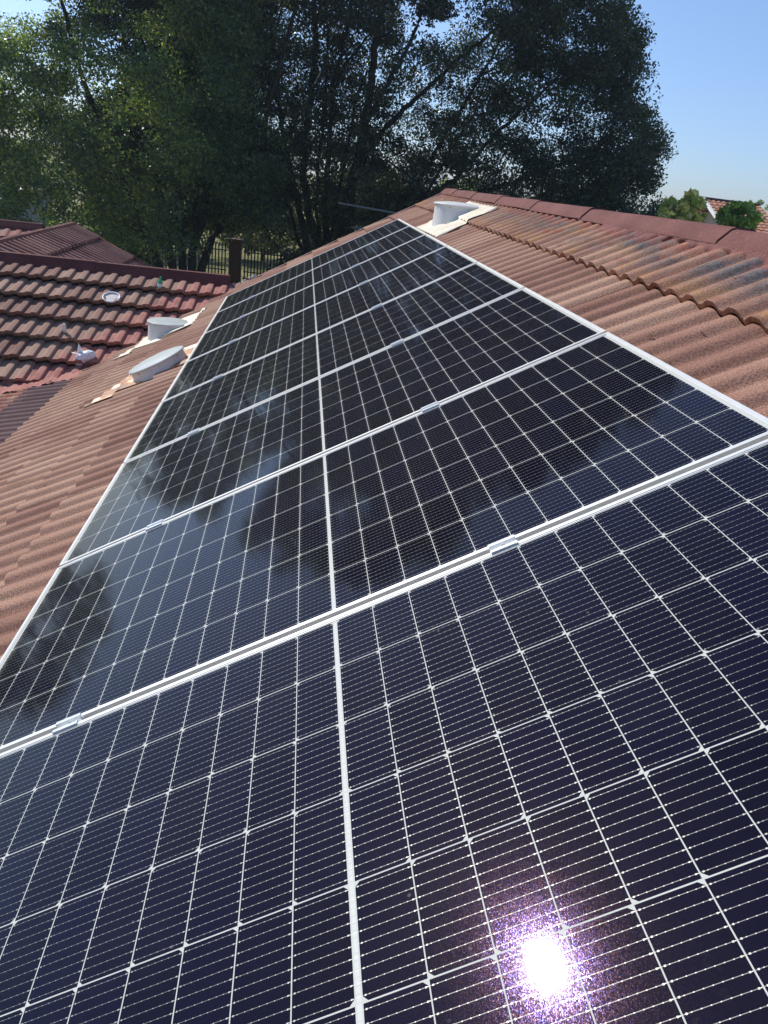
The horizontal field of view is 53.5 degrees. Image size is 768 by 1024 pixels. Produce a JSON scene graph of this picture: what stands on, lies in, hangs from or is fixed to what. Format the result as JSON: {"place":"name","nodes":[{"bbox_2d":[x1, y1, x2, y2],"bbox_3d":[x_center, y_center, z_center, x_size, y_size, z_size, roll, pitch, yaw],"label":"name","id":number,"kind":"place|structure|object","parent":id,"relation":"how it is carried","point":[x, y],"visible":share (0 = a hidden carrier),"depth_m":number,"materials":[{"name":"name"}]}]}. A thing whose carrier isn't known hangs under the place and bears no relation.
{"place":"outdoors","nodes":[
{"label":"outdoors","id":0,"kind":"place"},
{"bbox_2d":[0,183,48,226],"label":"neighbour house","id":1,"kind":"structure","parent":0,"point":[36,216],"depth_m":40.64,"materials":[{"name":"paint"}]},
{"bbox_2d":[9,139,426,281],"bbox_3d":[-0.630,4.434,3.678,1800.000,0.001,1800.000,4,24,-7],"label":"ground","id":2,"kind":"structure","parent":0,"point":[242,263],"depth_m":47.29,"materials":[{"name":"green plant"}]},
{"bbox_2d":[0,219,44,296],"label":"annex building","id":3,"kind":"structure","parent":2,"relation":"on","point":[9,227],"depth_m":13.62,"materials":[{"name":"tile"}]},
{"bbox_2d":[3,142,80,223],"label":"background tree","id":4,"kind":"object","parent":2,"relation":"on","point":[65,176],"visible":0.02,"depth_m":45.76,"materials":[{"name":"green plant"}]},
{"bbox_2d":[0,222,188,344],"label":"outbuilding","id":5,"kind":"structure","parent":2,"relation":"on","point":[72,240],"depth_m":13.51,"materials":[{"name":"tile"}]},
{"bbox_2d":[94,185,195,248],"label":"background tree","id":6,"kind":"object","parent":2,"relation":"on","point":[154,225],"visible":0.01,"depth_m":43.61,"materials":[{"name":"green plant"}]},
{"bbox_2d":[0,0,300,271],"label":"broadleaf tree","id":7,"kind":"object","parent":2,"relation":"on","point":[222,69],"visible":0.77,"depth_m":20.76,"materials":[{"name":"green plant"}]},
{"bbox_2d":[105,233,282,279],"bbox_3d":[-7.719,-11.136,34.491,40.000,2.160,0.240,4,24,-7],"label":"boundary fence","id":8,"kind":"object","parent":2,"relation":"on","point":[245,252],"visible":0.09,"depth_m":34.48,"materials":[{"name":"metal"}]},
{"bbox_2d":[203,182,314,260],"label":"background tree","id":9,"kind":"object","parent":2,"relation":"on","point":[255,241],"visible":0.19,"depth_m":46.11,"materials":[{"name":"green plant"}]},
{"bbox_2d":[30,0,678,272],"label":"broadleaf tree","id":10,"kind":"object","parent":2,"relation":"on","point":[591,71],"visible":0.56,"depth_m":24.61,"materials":[{"name":"green plant"}]},
{"bbox_2d":[312,167,401,235],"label":"background tree","id":11,"kind":"object","parent":2,"relation":"on","point":[361,193],"visible":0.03,"depth_m":43.64,"materials":[{"name":"green plant"}]},
{"bbox_2d":[0,187,767,658],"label":"house","id":12,"kind":"structure","parent":2,"relation":"on","point":[672,287],"depth_m":5.16,"materials":[{"name":"tile"}]},
{"bbox_2d":[62,323,66,332],"bbox_3d":[-4.063,-2.321,9.679,0.062,0.215,0.053,17,50,-13],"label":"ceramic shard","id":13,"kind":"object","parent":12,"relation":"attached to","point":[64,329],"visible":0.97,"depth_m":9.64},
{"bbox_2d":[71,343,95,365],"bbox_3d":[-3.702,-1.935,9.376,0.294,0.289,0.171,4,24,-7],"label":"plastic bag","id":14,"kind":"object","parent":12,"relation":"on","point":[85,356],"visible":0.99,"depth_m":9.34,"materials":[{"name":"white plastic"}]},
{"bbox_2d":[102,292,120,302],"bbox_3d":[-3.657,-2.883,10.213,0.237,0.116,0.215,4,24,-7],"label":"round dish","id":15,"kind":"object","parent":12,"relation":"on","point":[111,297],"visible":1,"depth_m":10.23,"materials":[{"name":"grey metal"}]},
{"bbox_2d":[157,276,162,287],"bbox_3d":[-3.089,-3.165,10.505,0.070,0.172,0.070,10,29,-10],"label":"bottle","id":16,"kind":"object","parent":12,"relation":"on","point":[159,283],"visible":1,"depth_m":10.48,"materials":[{"name":"green glass"}]},
{"bbox_2d":[411,173,497,202],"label":"background tree","id":17,"kind":"object","parent":2,"relation":"on","point":[442,182],"visible":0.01,"depth_m":47.65,"materials":[{"name":"green plant"}]},
{"bbox_2d":[656,187,708,222],"bbox_3d":[6.650,-4.704,18.802,1.143,6.167,2.166,18,26,25],"label":"garden tree","id":18,"kind":"object","parent":2,"relation":"on","point":[689,204],"visible":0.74,"depth_m":17.70,"materials":[{"name":"green plant"}]},
{"bbox_2d":[713,200,766,229],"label":"garden tree","id":19,"kind":"object","parent":2,"relation":"on","point":[733,217],"visible":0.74,"depth_m":18.76,"materials":[{"name":"green plant"}]},
{"bbox_2d":[755,199,767,209],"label":"distant tree","id":20,"kind":"object","parent":2,"relation":"on","point":[760,201],"visible":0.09,"depth_m":59.72,"materials":[{"name":"green plant"}]},
{"bbox_2d":[228,238,243,282],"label":"brick pillar","id":21,"kind":"structure","parent":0,"point":[235,259],"depth_m":34.25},
{"bbox_2d":[338,202,396,228],"bbox_3d":[-0.445,-6.161,21.779,2.228,4.869,1.590,4,24,-7],"label":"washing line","id":22,"kind":"object","parent":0,"point":[363,207],"visible":0.25,"depth_m":20.11,"materials":[{"name":"grey metal"}]},
{"bbox_2d":[0,0,767,212],"label":"sky","id":23,"kind":"structure","parent":0,"point":[711,55],"materials":[{"name":"blue"}]},
{"bbox_2d":[697,196,767,232],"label":"house","id":24,"kind":"structure","parent":0,"point":[713,205],"depth_m":41.82,"materials":[{"name":"tile"}]},
{"bbox_3d":[-1.085,-0.833,5.043,0.055,0.056,9.378,4,24,-7],"label":"mounting rail","id":25,"kind":"object","parent":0,"visible":0},
{"bbox_2d":[52,713,81,733],"bbox_3d":[-0.788,0.532,1.901,0.068,0.018,0.040,-23,24,5],"label":"panel clamp","id":26,"kind":"object","parent":25,"relation":"attached to","point":[68,722],"visible":0.84,"depth_m":1.91,"materials":[{"name":"metal"}]},
{"bbox_2d":[145,519,163,530],"bbox_3d":[-0.886,0.056,2.947,0.068,0.018,0.040,-23,24,5],"label":"panel clamp","id":27,"kind":"object","parent":25,"relation":"attached to","point":[155,524],"visible":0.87,"depth_m":2.95,"materials":[{"name":"metal"}]},
{"bbox_2d":[187,428,199,435],"bbox_3d":[-0.998,-0.415,3.995,0.068,0.018,0.040,-23,24,5],"label":"panel clamp","id":28,"kind":"object","parent":25,"relation":"attached to","point":[193,431],"visible":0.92,"depth_m":4.00,"materials":[{"name":"metal"}]},
{"bbox_2d":[216,219,409,312],"bbox_3d":[-0.811,-2.810,8.655,2.278,0.035,1.134,-23,24,5],"label":"solar panel","id":29,"kind":"object","parent":25,"relation":"attached to","point":[316,261],"visible":0.78,"depth_m":8.62,"materials":[{"name":"glass"}]},
{"bbox_2d":[203,225,425,333],"bbox_3d":[-0.704,-2.337,7.608,2.278,0.035,1.134,-23,24,5],"label":"solar panel","id":30,"kind":"object","parent":25,"relation":"attached to","point":[320,273],"visible":0.76,"depth_m":7.56,"materials":[{"name":"glass"}]},
{"bbox_2d":[186,234,446,361],"bbox_3d":[-0.597,-1.864,6.561,2.278,0.035,1.134,-23,24,5],"label":"solar panel","id":31,"kind":"object","parent":25,"relation":"attached to","point":[331,286],"visible":0.77,"depth_m":6.50,"materials":[{"name":"glass"}]},
{"bbox_2d":[161,245,477,401],"bbox_3d":[-0.489,-1.392,5.513,2.278,0.035,1.134,-23,24,5],"label":"solar panel","id":32,"kind":"object","parent":25,"relation":"attached to","point":[334,310],"visible":0.76,"depth_m":5.44,"materials":[{"name":"glass"}]},
{"bbox_2d":[123,262,524,462],"bbox_3d":[-0.382,-0.919,4.466,2.278,0.035,1.134,-23,24,5],"label":"solar panel","id":33,"kind":"object","parent":25,"relation":"attached to","point":[476,285],"visible":0.75,"depth_m":4.37,"materials":[{"name":"glass"}]},
{"bbox_2d":[59,287,605,566],"bbox_3d":[-0.275,-0.447,3.419,2.278,0.035,1.134,-23,24,5],"label":"solar panel","id":34,"kind":"object","parent":25,"relation":"attached to","point":[456,357],"visible":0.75,"depth_m":3.29,"materials":[{"name":"glass"}]},
{"bbox_2d":[0,439,767,1023],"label":"solar panel","id":35,"kind":"object","parent":25,"relation":"attached to","point":[522,781],"visible":1,"depth_m":1.25,"materials":[{"name":"glass"}]},
{"bbox_2d":[0,332,767,753],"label":"solar panel","id":36,"kind":"object","parent":25,"relation":"attached to","point":[592,424],"visible":0.96,"depth_m":2.20,"materials":[{"name":"glass"}]},
{"bbox_3d":[-0.023,-1.279,4.951,0.055,0.056,9.378,4,24,-7],"label":"mounting rail","id":37,"kind":"object","parent":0,"visible":0},
{"bbox_2d":[391,339,403,345],"bbox_3d":[0.069,-0.863,3.902,0.068,0.018,0.040,-23,24,5],"label":"panel clamp","id":38,"kind":"object","parent":37,"relation":"attached to","point":[397,342],"visible":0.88,"depth_m":3.90,"materials":[{"name":"metal"}]},
{"bbox_2d":[421,401,438,411],"bbox_3d":[0.174,-0.389,2.855,0.068,0.018,0.040,-23,24,5],"label":"panel clamp","id":39,"kind":"object","parent":37,"relation":"attached to","point":[429,406],"visible":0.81,"depth_m":2.86,"materials":[{"name":"metal"}]},
{"bbox_2d":[487,535,517,553],"bbox_3d":[0.284,0.082,1.807,0.068,0.018,0.040,-23,24,5],"label":"panel clamp","id":40,"kind":"object","parent":37,"relation":"attached to","point":[502,544],"visible":0.86,"depth_m":1.81,"materials":[{"name":"metal"}]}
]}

